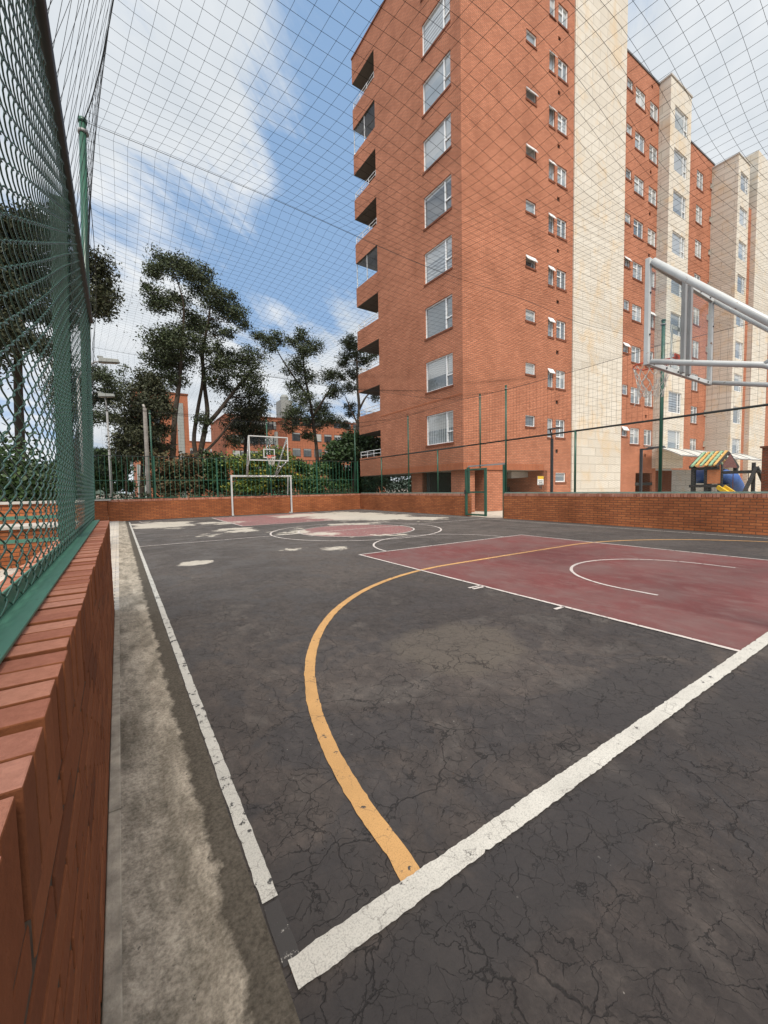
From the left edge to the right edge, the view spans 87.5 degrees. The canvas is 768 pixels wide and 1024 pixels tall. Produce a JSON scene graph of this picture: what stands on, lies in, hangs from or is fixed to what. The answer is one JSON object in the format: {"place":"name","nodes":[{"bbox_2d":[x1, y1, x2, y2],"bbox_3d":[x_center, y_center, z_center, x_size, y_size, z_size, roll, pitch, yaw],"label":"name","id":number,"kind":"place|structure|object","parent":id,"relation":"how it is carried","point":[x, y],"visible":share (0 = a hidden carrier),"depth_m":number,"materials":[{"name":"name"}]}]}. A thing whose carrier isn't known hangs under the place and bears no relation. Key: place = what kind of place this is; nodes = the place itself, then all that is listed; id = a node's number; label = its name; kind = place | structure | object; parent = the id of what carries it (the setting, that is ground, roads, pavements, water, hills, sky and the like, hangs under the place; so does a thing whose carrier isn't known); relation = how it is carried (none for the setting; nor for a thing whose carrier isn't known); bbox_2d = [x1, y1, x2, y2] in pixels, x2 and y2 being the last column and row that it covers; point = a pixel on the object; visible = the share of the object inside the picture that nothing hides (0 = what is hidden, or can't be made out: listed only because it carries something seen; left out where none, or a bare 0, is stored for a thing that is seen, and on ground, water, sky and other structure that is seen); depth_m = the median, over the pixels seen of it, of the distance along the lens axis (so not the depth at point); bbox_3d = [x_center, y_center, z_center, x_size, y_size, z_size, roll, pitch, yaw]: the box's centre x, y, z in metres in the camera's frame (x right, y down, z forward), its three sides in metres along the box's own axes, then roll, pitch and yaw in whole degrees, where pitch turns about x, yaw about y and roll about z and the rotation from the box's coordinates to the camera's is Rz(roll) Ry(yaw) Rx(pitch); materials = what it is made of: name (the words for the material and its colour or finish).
{"place":"outdoors","nodes":[
{"label":"outdoors","id":0,"kind":"place"},
{"bbox_2d":[0,521,118,613],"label":"footpath","id":1,"kind":"structure","parent":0,"point":[114,534],"depth_m":7.21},
{"bbox_2d":[0,515,57,543],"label":"railing","id":2,"kind":"object","parent":1,"relation":"on","point":[21,518],"depth_m":6.88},
{"bbox_2d":[96,490,410,1023],"bbox_3d":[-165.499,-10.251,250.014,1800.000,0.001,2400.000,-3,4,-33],"label":"ground","id":3,"kind":"structure","parent":0,"point":[97,496],"depth_m":1.68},
{"bbox_2d":[0,500,84,568],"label":"planter wall","id":4,"kind":"structure","parent":3,"relation":"on","point":[4,535],"depth_m":7.20,"materials":[{"name":"brick"}]},
{"bbox_2d":[0,412,83,501],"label":"hedge","id":5,"kind":"object","parent":4,"relation":"on","point":[4,482],"visible":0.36,"depth_m":8.16,"materials":[{"name":"green plant"}]},
{"bbox_2d":[0,521,114,1023],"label":"brick wall","id":6,"kind":"structure","parent":3,"relation":"on","point":[56,665],"depth_m":0.65,"materials":[{"name":"brick"}]},
{"bbox_2d":[0,0,99,663],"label":"chain link fence","id":7,"kind":"object","parent":6,"relation":"on","point":[24,596],"visible":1,"depth_m":1.51,"materials":[{"name":"green metal"}]},
{"bbox_2d":[77,116,94,519],"bbox_3d":[-3.122,-2.018,4.211,0.099,4.232,0.367,-1,3,-6],"label":"net pole","id":8,"kind":"object","parent":6,"relation":"on","point":[82,174],"visible":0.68,"depth_m":4.19,"materials":[{"name":"green metal"}]},
{"bbox_2d":[48,0,767,476],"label":"safety net","id":9,"kind":"object","parent":8,"relation":"hanging from","point":[86,118],"visible":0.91,"depth_m":5.63,"materials":[{"name":"fabric"}]},
{"bbox_2d":[0,194,132,476],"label":"tree","id":10,"kind":"object","parent":3,"relation":"on","point":[103,289],"visible":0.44,"depth_m":12.48,"materials":[{"name":"green plant"}]},
{"bbox_2d":[36,354,129,474],"bbox_3d":[-22.844,-6.053,30.738,6.116,11.948,5.555,-3,4,-33],"label":"tree","id":11,"kind":"object","parent":3,"relation":"on","point":[108,380],"visible":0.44,"depth_m":30.22,"materials":[{"name":"green plant"}]},
{"bbox_2d":[46,445,138,504],"bbox_3d":[-26.323,-3.205,35.612,5.386,5.788,9.278,1,4,32],"label":"shrub","id":12,"kind":"object","parent":3,"relation":"on","point":[101,485],"visible":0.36,"depth_m":35.92,"materials":[{"name":"green plant"}]},
{"bbox_2d":[76,355,119,471],"bbox_3d":[-13.742,-3.573,19.541,1.790,7.934,0.386,-3,4,-33],"label":"street lamp","id":13,"kind":"object","parent":3,"relation":"on","point":[115,361],"visible":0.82,"depth_m":19.27,"materials":[{"name":"grey metal"}]},
{"bbox_2d":[94,499,110,520],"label":"brick wall","id":14,"kind":"structure","parent":3,"relation":"on","point":[101,510],"depth_m":18.20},
{"bbox_2d":[97,391,114,501],"bbox_3d":[-16.881,-3.574,24.664,0.902,7.452,0.386,-3,4,-33],"label":"street lamp","id":15,"kind":"object","parent":3,"relation":"on","point":[102,395],"visible":0.72,"depth_m":24.57,"materials":[{"name":"grey metal"}]},
{"bbox_2d":[102,610,122,1023],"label":"kerb","id":16,"kind":"structure","parent":3,"relation":"on","point":[112,1008],"depth_m":1.33,"materials":[{"name":"concrete"}]},
{"bbox_2d":[115,363,137,501],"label":"slender tree","id":17,"kind":"object","parent":3,"relation":"on","point":[124,381],"visible":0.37,"depth_m":33.20,"materials":[{"name":"green plant"}]},
{"bbox_2d":[100,366,178,498],"bbox_3d":[-14.373,-4.286,23.866,4.176,8.883,4.131,-3,4,-33],"label":"bushy tree","id":18,"kind":"object","parent":3,"relation":"on","point":[130,450],"visible":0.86,"depth_m":23.28,"materials":[{"name":"green plant"}]},
{"bbox_2d":[142,404,151,498],"bbox_3d":[-11.767,-2.490,19.939,0.217,5.652,0.217,-3,4,-33],"label":"utility pole","id":19,"kind":"object","parent":3,"relation":"on","point":[148,486],"visible":0.68,"depth_m":19.85,"materials":[{"name":"grey concrete"}]},
{"bbox_2d":[130,390,191,498],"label":"apartment building","id":20,"kind":"structure","parent":3,"relation":"on","point":[184,436],"depth_m":62.33,"materials":[{"name":"brick"}]},
{"bbox_2d":[134,446,190,497],"bbox_3d":[-12.006,-1.734,22.572,3.210,3.846,3.204,1,4,32],"label":"shrub","id":21,"kind":"object","parent":3,"relation":"on","point":[162,462],"visible":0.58,"depth_m":21.81,"materials":[{"name":"green plant"}]},
{"bbox_2d":[124,242,203,476],"bbox_3d":[-14.759,-9.040,27.545,5.137,17.961,5.253,-3,4,-33],"label":"eucalyptus tree","id":22,"kind":"object","parent":3,"relation":"on","point":[168,365],"visible":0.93,"depth_m":26.85,"materials":[{"name":"green plant"}]},
{"bbox_2d":[166,450,209,495],"bbox_3d":[-10.770,-1.675,22.907,2.332,3.644,3.691,0,3,13],"label":"shrub","id":23,"kind":"object","parent":3,"relation":"on","point":[190,470],"visible":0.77,"depth_m":22.12,"materials":[{"name":"green plant"}]},
{"bbox_2d":[119,521,299,1023],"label":"gutter","id":24,"kind":"object","parent":3,"relation":"on","point":[197,946],"visible":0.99,"depth_m":1.37,"materials":[{"name":"concrete"}]},
{"bbox_2d":[195,448,233,496],"bbox_3d":[-9.745,-1.849,23.522,2.773,3.881,2.429,-2,3,-12],"label":"shrub","id":25,"kind":"object","parent":3,"relation":"on","point":[211,468],"visible":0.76,"depth_m":23.05,"materials":[{"name":"green plant"}]},
{"bbox_2d":[173,256,278,497],"bbox_3d":[-12.341,-9.884,31.556,7.658,19.097,5.840,-3,4,-33],"label":"eucalyptus tree","id":26,"kind":"object","parent":3,"relation":"on","point":[215,293],"visible":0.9,"depth_m":30.46,"materials":[{"name":"green plant"}]},
{"bbox_2d":[96,488,356,505],"bbox_3d":[-7.648,-0.644,22.634,14.308,1.290,0.852,-3,4,-33],"label":"hedge","id":27,"kind":"object","parent":3,"relation":"on","point":[211,493],"visible":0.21,"depth_m":21.33,"materials":[{"name":"green plant"}]},
{"bbox_2d":[107,494,359,520],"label":"brick wall","id":28,"kind":"structure","parent":3,"relation":"on","point":[142,509],"depth_m":21.11,"materials":[{"name":"brick"}]},
{"bbox_2d":[148,411,154,498],"bbox_3d":[-11.247,-2.759,19.431,0.104,4.230,0.104,-3,4,-33],"label":"net pole","id":29,"kind":"object","parent":28,"relation":"on","point":[149,413],"visible":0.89,"depth_m":19.40,"materials":[{"name":"green metal"}]},
{"bbox_2d":[94,455,358,499],"bbox_3d":[-7.414,-1.877,21.914,13.790,2.080,0.070,-3,4,-33],"label":"picket fence","id":30,"kind":"object","parent":28,"relation":"on","point":[316,493],"visible":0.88,"depth_m":21.15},
{"bbox_2d":[210,390,275,494],"bbox_3d":[-11.810,-5.534,34.374,5.412,10.060,6.449,-1,3,9],"label":"eucalyptus tree","id":31,"kind":"object","parent":3,"relation":"on","point":[244,431],"visible":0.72,"depth_m":33.64,"materials":[{"name":"green plant"}]},
{"bbox_2d":[219,451,276,495],"bbox_3d":[-7.830,-1.892,23.511,3.554,3.897,2.946,-3,4,-33],"label":"shrub","id":32,"kind":"object","parent":3,"relation":"on","point":[242,484],"visible":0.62,"depth_m":23.00,"materials":[{"name":"green plant"}]},
{"bbox_2d":[211,394,291,496],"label":"apartment building","id":33,"kind":"structure","parent":3,"relation":"on","point":[215,432],"depth_m":78.63,"materials":[{"name":"brick"}]},
{"bbox_2d":[260,448,305,495],"bbox_3d":[-6.457,-2.092,25.111,2.891,4.061,3.313,-3,4,-33],"label":"shrub","id":34,"kind":"object","parent":3,"relation":"on","point":[287,466],"visible":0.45,"depth_m":24.64,"materials":[{"name":"green plant"}]},
{"bbox_2d":[253,326,346,464],"bbox_3d":[-7.000,-8.643,35.809,9.368,15.912,4.649,-4,4,-42],"label":"eucalyptus tree","id":35,"kind":"object","parent":3,"relation":"on","point":[296,386],"visible":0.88,"depth_m":35.41,"materials":[{"name":"green plant"}]},
{"bbox_2d":[291,456,335,494],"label":"shrub","id":36,"kind":"object","parent":3,"relation":"on","point":[321,469],"visible":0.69,"depth_m":26.27,"materials":[{"name":"green plant"}]},
{"bbox_2d":[276,417,384,494],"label":"apartment building","id":37,"kind":"structure","parent":3,"relation":"on","point":[305,445],"depth_m":76.68,"materials":[{"name":"brick"}]},
{"bbox_2d":[332,331,379,432],"bbox_3d":[-2.232,-8.642,37.887,5.594,15.529,3.850,-3,4,-33],"label":"eucalyptus tree","id":38,"kind":"object","parent":3,"relation":"on","point":[350,356],"visible":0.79,"depth_m":37.15,"materials":[{"name":"green plant"}]},
{"bbox_2d":[319,430,394,493],"bbox_3d":[-2.079,-3.527,31.456,7.475,6.033,4.324,-3,4,-33],"label":"bushy tree","id":39,"kind":"object","parent":3,"relation":"on","point":[340,454],"visible":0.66,"depth_m":30.40,"materials":[{"name":"green plant"}]},
{"bbox_2d":[322,473,411,493],"bbox_3d":[0.116,-2.045,35.991,12.186,3.327,1.409,-3,4,-33],"label":"hedge","id":40,"kind":"object","parent":3,"relation":"on","point":[392,489],"visible":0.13,"depth_m":36.52,"materials":[{"name":"green plant"}]},
{"bbox_2d":[0,0,767,492],"label":"sky","id":41,"kind":"structure","parent":0,"point":[297,159],"materials":[{"name":"blue"}]},
{"bbox_2d":[128,509,767,1023],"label":"court","id":42,"kind":"object","parent":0,"point":[628,885],"visible":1,"depth_m":1.83,"materials":[{"name":"asphalt"}]},
{"bbox_2d":[230,435,292,515],"bbox_3d":[-6.315,-1.899,21.446,3.330,4.103,2.510,-3,4,-33],"label":"goal with hoop","id":43,"kind":"object","parent":42,"relation":"on","point":[266,448],"visible":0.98,"depth_m":20.93,"materials":[{"name":"white metal"}]},
{"bbox_2d":[264,899,299,967],"bbox_3d":[-0.301,1.222,1.171,0.051,0.001,0.190,-3,4,-33],"label":"side line stub","id":44,"kind":"object","parent":42,"relation":"on","point":[284,940],"visible":1,"depth_m":1.17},
{"bbox_2d":[139,510,473,546],"bbox_3d":[-2.854,0.414,15.763,11.860,0.001,12.781,-3,4,-33],"label":"line","id":45,"kind":"object","parent":42,"relation":"on","point":[325,531],"visible":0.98,"depth_m":12.07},
{"bbox_2d":[215,513,411,535],"bbox_3d":[-3.007,0.396,16.184,5.250,0.001,11.746,-3,4,-33],"label":"key area","id":46,"kind":"object","parent":42,"relation":"on","point":[358,530],"visible":0.96,"depth_m":15.36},
{"bbox_2d":[288,632,767,989],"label":"base line","id":47,"kind":"object","parent":42,"relation":"on","point":[322,954],"visible":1,"depth_m":1.43,"materials":[{"name":"paint"}]},
{"bbox_2d":[304,539,765,880],"bbox_3d":[3.616,0.868,6.013,11.153,0.001,4.002,-3,4,-33],"label":"area arc","id":48,"kind":"object","parent":42,"relation":"on","point":[396,851],"visible":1,"depth_m":1.85,"materials":[{"name":"paint"}]},
{"bbox_2d":[361,535,767,649],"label":"key area","id":49,"kind":"object","parent":42,"relation":"on","point":[720,604],"visible":1,"depth_m":5.46,"materials":[{"name":"paint"}]},
{"bbox_2d":[358,534,763,651],"bbox_3d":[2.582,0.798,7.503,5.164,0.001,7.611,-3,4,-33],"label":"key line","id":50,"kind":"object","parent":49,"relation":"on","point":[573,572],"visible":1,"depth_m":5.15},
{"bbox_2d":[632,257,767,406],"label":"goal with hoop","id":51,"kind":"object","parent":42,"relation":"on","point":[678,320],"visible":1,"depth_m":5.10,"materials":[{"name":"white metal"}]},
{"bbox_2d":[472,510,503,518],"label":"path","id":52,"kind":"structure","parent":0,"point":[494,514],"depth_m":18.77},
{"bbox_2d":[360,493,471,515],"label":"brick wall","id":53,"kind":"structure","parent":52,"relation":"on","point":[442,503],"depth_m":20.68,"materials":[{"name":"brick"}]},
{"bbox_2d":[361,445,467,492],"bbox_3d":[1.132,-2.081,21.777,0.100,2.150,9.403,-3,4,-33],"label":"chain link fence","id":54,"kind":"object","parent":53,"relation":"on","point":[438,480],"visible":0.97,"depth_m":20.62,"materials":[{"name":"green metal"}]},
{"bbox_2d":[464,468,486,515],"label":"gate","id":55,"kind":"structure","parent":53,"relation":"attached to","point":[466,492],"depth_m":17.23,"materials":[{"name":"green metal"}]},
{"bbox_2d":[467,463,504,517],"bbox_3d":[4.316,-0.902,17.052,0.100,2.230,2.100,-3,4,-33],"label":"gateway","id":56,"kind":"object","parent":52,"relation":"on","point":[468,467],"visible":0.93,"depth_m":16.33,"materials":[{"name":"green metal"}]},
{"bbox_2d":[479,394,480,467],"bbox_3d":[4.109,-3.458,17.145,0.101,3.130,0.101,-3,4,-33],"label":"net pole","id":57,"kind":"object","parent":56,"relation":"on","point":[479,430],"visible":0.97,"depth_m":17.12,"materials":[{"name":"green metal"}]},
{"bbox_2d":[548,427,562,491],"bbox_3d":[6.445,-1.433,15.106,0.240,3.441,0.520,-3,4,-33],"label":"garden lamp","id":58,"kind":"object","parent":52,"relation":"on","point":[551,459],"visible":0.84,"depth_m":15.16,"materials":[{"name":"black metal"}]},
{"bbox_2d":[639,446,665,491],"bbox_3d":[12.021,-1.453,18.014,0.280,2.936,1.000,-3,4,-33],"label":"garden lamp","id":59,"kind":"object","parent":52,"relation":"on","point":[641,466],"visible":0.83,"depth_m":18.31,"materials":[{"name":"black metal"}]},
{"bbox_2d":[689,450,738,491],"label":"play tower","id":60,"kind":"structure","parent":52,"relation":"on","point":[713,470],"depth_m":14.25,"materials":[{"name":"yellow wood"}]},
{"bbox_2d":[696,468,744,491],"bbox_3d":[12.463,-0.899,14.633,2.113,1.398,1.099,-1,3,-5],"label":"tube slide","id":61,"kind":"object","parent":60,"relation":"attached to","point":[740,486],"visible":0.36,"depth_m":14.20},
{"bbox_2d":[722,462,760,491],"bbox_3d":[12.203,-0.657,13.225,1.643,1.951,0.955,1,4,29],"label":"swing frame","id":62,"kind":"object","parent":52,"relation":"on","point":[751,480],"visible":0.51,"depth_m":13.24,"materials":[{"name":"grey wood"}]},
{"bbox_2d":[760,446,767,490],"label":"brick pier","id":63,"kind":"structure","parent":52,"relation":"on","point":[764,474],"depth_m":11.14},
{"bbox_2d":[351,0,627,511],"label":"apartment building","id":64,"kind":"structure","parent":0,"point":[496,121],"depth_m":22.30,"materials":[{"name":"brick"}]},
{"bbox_2d":[421,0,450,60],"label":"window","id":65,"kind":"structure","parent":64,"relation":"in","point":[432,34],"depth_m":20.07,"materials":[{"name":"glass"}]},
{"bbox_2d":[422,52,450,117],"bbox_3d":[2.649,-21.434,20.172,0.184,1.706,2.147,-3,4,-35],"label":"window","id":66,"kind":"structure","parent":64,"relation":"in","point":[436,78],"depth_m":20.21,"materials":[{"name":"glass"}]},
{"bbox_2d":[422,113,451,175],"bbox_3d":[2.701,-18.586,20.338,0.184,1.706,2.147,-3,4,-35],"label":"window","id":67,"kind":"structure","parent":64,"relation":"in","point":[436,137],"depth_m":20.37,"materials":[{"name":"glass"}]},
{"bbox_2d":[423,175,451,231],"bbox_3d":[2.753,-15.737,20.505,0.184,1.706,2.147,-3,4,-35],"label":"window","id":68,"kind":"structure","parent":64,"relation":"in","point":[444,186],"depth_m":20.54,"materials":[{"name":"glass"}]},
{"bbox_2d":[424,295,452,341],"bbox_3d":[2.857,-10.040,20.838,0.184,1.706,2.147,-3,4,-35],"label":"window","id":69,"kind":"structure","parent":64,"relation":"in","point":[436,313],"depth_m":20.87,"materials":[{"name":"glass"}]},
{"bbox_2d":[424,235,452,286],"bbox_3d":[2.805,-12.889,20.671,0.184,1.706,2.147,-3,4,-35],"label":"window","id":70,"kind":"structure","parent":64,"relation":"in","point":[446,253],"depth_m":20.70,"materials":[{"name":"glass"}]},
{"bbox_2d":[425,353,452,394],"bbox_3d":[2.910,-7.192,21.004,0.184,1.706,2.147,-3,4,-35],"label":"window","id":71,"kind":"structure","parent":64,"relation":"in","point":[438,365],"depth_m":21.02,"materials":[{"name":"glass"}]},
{"bbox_2d":[427,473,450,491],"bbox_3d":[3.491,-1.237,23.685,2.200,2.156,0.300,-3,4,-32],"label":"inner door","id":72,"kind":"structure","parent":64,"relation":"in","point":[442,485],"depth_m":23.34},
{"bbox_2d":[426,410,453,447],"bbox_3d":[2.962,-4.343,21.170,0.184,1.706,2.147,-3,4,-35],"label":"window","id":73,"kind":"structure","parent":64,"relation":"in","point":[436,421],"depth_m":21.23,"materials":[{"name":"glass"}]},
{"bbox_2d":[526,29,536,50],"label":"window","id":74,"kind":"structure","parent":64,"relation":"in","point":[530,39],"depth_m":21.25,"materials":[{"name":"glass"}]},
{"bbox_2d":[526,143,538,162],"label":"window","id":75,"kind":"structure","parent":64,"relation":"in","point":[531,155],"depth_m":21.56,"materials":[{"name":"glass"}]},
{"bbox_2d":[526,86,538,107],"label":"window","id":76,"kind":"structure","parent":64,"relation":"in","point":[530,95],"depth_m":21.39,"materials":[{"name":"glass"}]},
{"bbox_2d":[555,420,565,439],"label":"window","id":77,"kind":"structure","parent":64,"relation":"in","point":[561,422],"depth_m":23.87,"materials":[{"name":"glass"}]},
{"bbox_2d":[556,370,565,390],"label":"window","id":78,"kind":"structure","parent":64,"relation":"in","point":[559,383],"depth_m":23.70,"materials":[{"name":"glass"}]},
{"bbox_2d":[556,320,566,341],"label":"window","id":79,"kind":"structure","parent":64,"relation":"in","point":[560,328],"depth_m":23.52,"materials":[{"name":"glass"}]},
{"bbox_2d":[556,269,566,292],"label":"window","id":80,"kind":"structure","parent":64,"relation":"in","point":[561,277],"depth_m":23.37,"materials":[{"name":"glass"}]},
{"bbox_2d":[557,218,566,241],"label":"window","id":81,"kind":"structure","parent":64,"relation":"in","point":[563,226],"depth_m":23.22,"materials":[{"name":"glass"}]},
{"bbox_2d":[557,166,567,190],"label":"window","id":82,"kind":"structure","parent":64,"relation":"in","point":[561,182],"depth_m":23.01,"materials":[{"name":"glass"}]},
{"bbox_2d":[557,113,567,138],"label":"window","id":83,"kind":"structure","parent":64,"relation":"in","point":[562,130],"depth_m":22.86,"materials":[{"name":"glass"}]},
{"bbox_2d":[558,59,568,85],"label":"window","id":84,"kind":"structure","parent":64,"relation":"in","point":[562,68],"depth_m":22.68,"materials":[{"name":"glass"}]},
{"bbox_2d":[558,5,568,33],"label":"window","id":85,"kind":"structure","parent":64,"relation":"in","point":[562,13],"depth_m":22.52,"materials":[{"name":"glass"}]},
{"bbox_2d":[504,493,767,535],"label":"brick wall","id":86,"kind":"structure","parent":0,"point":[740,513],"depth_m":11.65,"materials":[{"name":"brick"}]},
{"bbox_2d":[505,385,506,493],"bbox_3d":[4.875,-2.886,16.034,0.107,4.290,0.107,-3,4,-33],"label":"net pole","id":87,"kind":"object","parent":86,"relation":"on","point":[505,439],"visible":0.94,"depth_m":16.00,"materials":[{"name":"green metal"}]},
{"bbox_2d":[467,403,767,493],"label":"chain link fence","id":88,"kind":"object","parent":86,"relation":"on","point":[644,421],"visible":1,"depth_m":11.96,"materials":[{"name":"green metal"}]},
{"bbox_2d":[658,371,663,493],"bbox_3d":[7.909,-2.973,11.426,0.133,4.890,0.133,-3,4,-33],"label":"net pole","id":89,"kind":"object","parent":86,"relation":"on","point":[660,444],"visible":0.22,"depth_m":11.45,"materials":[{"name":"green metal"}]},
{"bbox_2d":[620,48,767,493],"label":"apartment building","id":90,"kind":"structure","parent":0,"point":[740,205],"depth_m":33.75,"materials":[{"name":"brick"}]},
{"bbox_2d":[630,428,639,445],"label":"window","id":91,"kind":"structure","parent":90,"relation":"in","point":[633,431],"depth_m":28.87,"materials":[{"name":"glass"}]},
{"bbox_2d":[631,346,641,365],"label":"window","id":92,"kind":"structure","parent":90,"relation":"in","point":[636,356],"depth_m":28.46,"materials":[{"name":"glass"}]},
{"bbox_2d":[632,304,641,324],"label":"window","id":93,"kind":"structure","parent":90,"relation":"in","point":[634,315],"depth_m":28.36,"materials":[{"name":"glass"}]},
{"bbox_2d":[632,262,642,283],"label":"window","id":94,"kind":"structure","parent":90,"relation":"in","point":[636,267],"depth_m":28.17,"materials":[{"name":"glass"}]},
{"bbox_2d":[633,219,643,241],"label":"window","id":95,"kind":"structure","parent":90,"relation":"in","point":[637,233],"depth_m":27.97,"materials":[{"name":"glass"}]},
{"bbox_2d":[634,176,644,199],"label":"window","id":96,"kind":"structure","parent":90,"relation":"in","point":[636,180],"depth_m":27.79,"materials":[{"name":"glass"}]},
{"bbox_2d":[635,131,644,156],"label":"window","id":97,"kind":"structure","parent":90,"relation":"in","point":[639,140],"depth_m":27.62,"materials":[{"name":"glass"}]},
{"bbox_2d":[635,87,645,113],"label":"window","id":98,"kind":"structure","parent":90,"relation":"in","point":[639,102],"depth_m":27.50,"materials":[{"name":"glass"}]},
{"bbox_2d":[649,145,657,167],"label":"window","id":99,"kind":"structure","parent":90,"relation":"in","point":[653,160],"depth_m":28.61,"materials":[{"name":"glass"}]},
{"bbox_2d":[650,101,658,125],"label":"window","id":100,"kind":"structure","parent":90,"relation":"in","point":[654,114],"depth_m":28.46,"materials":[{"name":"glass"}]},
{"bbox_2d":[668,430,679,448],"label":"window","id":101,"kind":"structure","parent":90,"relation":"in","point":[673,439],"depth_m":30.51,"materials":[{"name":"glass"}]},
{"bbox_2d":[668,391,680,413],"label":"window","id":102,"kind":"structure","parent":90,"relation":"in","point":[672,406],"depth_m":30.31,"materials":[{"name":"glass"}]},
{"bbox_2d":[672,231,683,258],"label":"window","id":103,"kind":"structure","parent":90,"relation":"in","point":[677,246],"depth_m":29.65,"materials":[{"name":"glass"}]},
{"bbox_2d":[673,190,684,219],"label":"window","id":104,"kind":"structure","parent":90,"relation":"in","point":[677,206],"depth_m":29.50,"materials":[{"name":"glass"}]},
{"bbox_2d":[674,148,685,178],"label":"window","id":105,"kind":"structure","parent":90,"relation":"in","point":[678,165],"depth_m":29.33,"materials":[{"name":"glass"}]},
{"bbox_2d":[675,106,686,138],"bbox_3d":[21.470,-28.183,29.094,2.039,1.560,0.109,-3,4,-32],"label":"window","id":106,"kind":"structure","parent":90,"relation":"in","point":[682,121],"depth_m":29.17,"materials":[{"name":"glass"}]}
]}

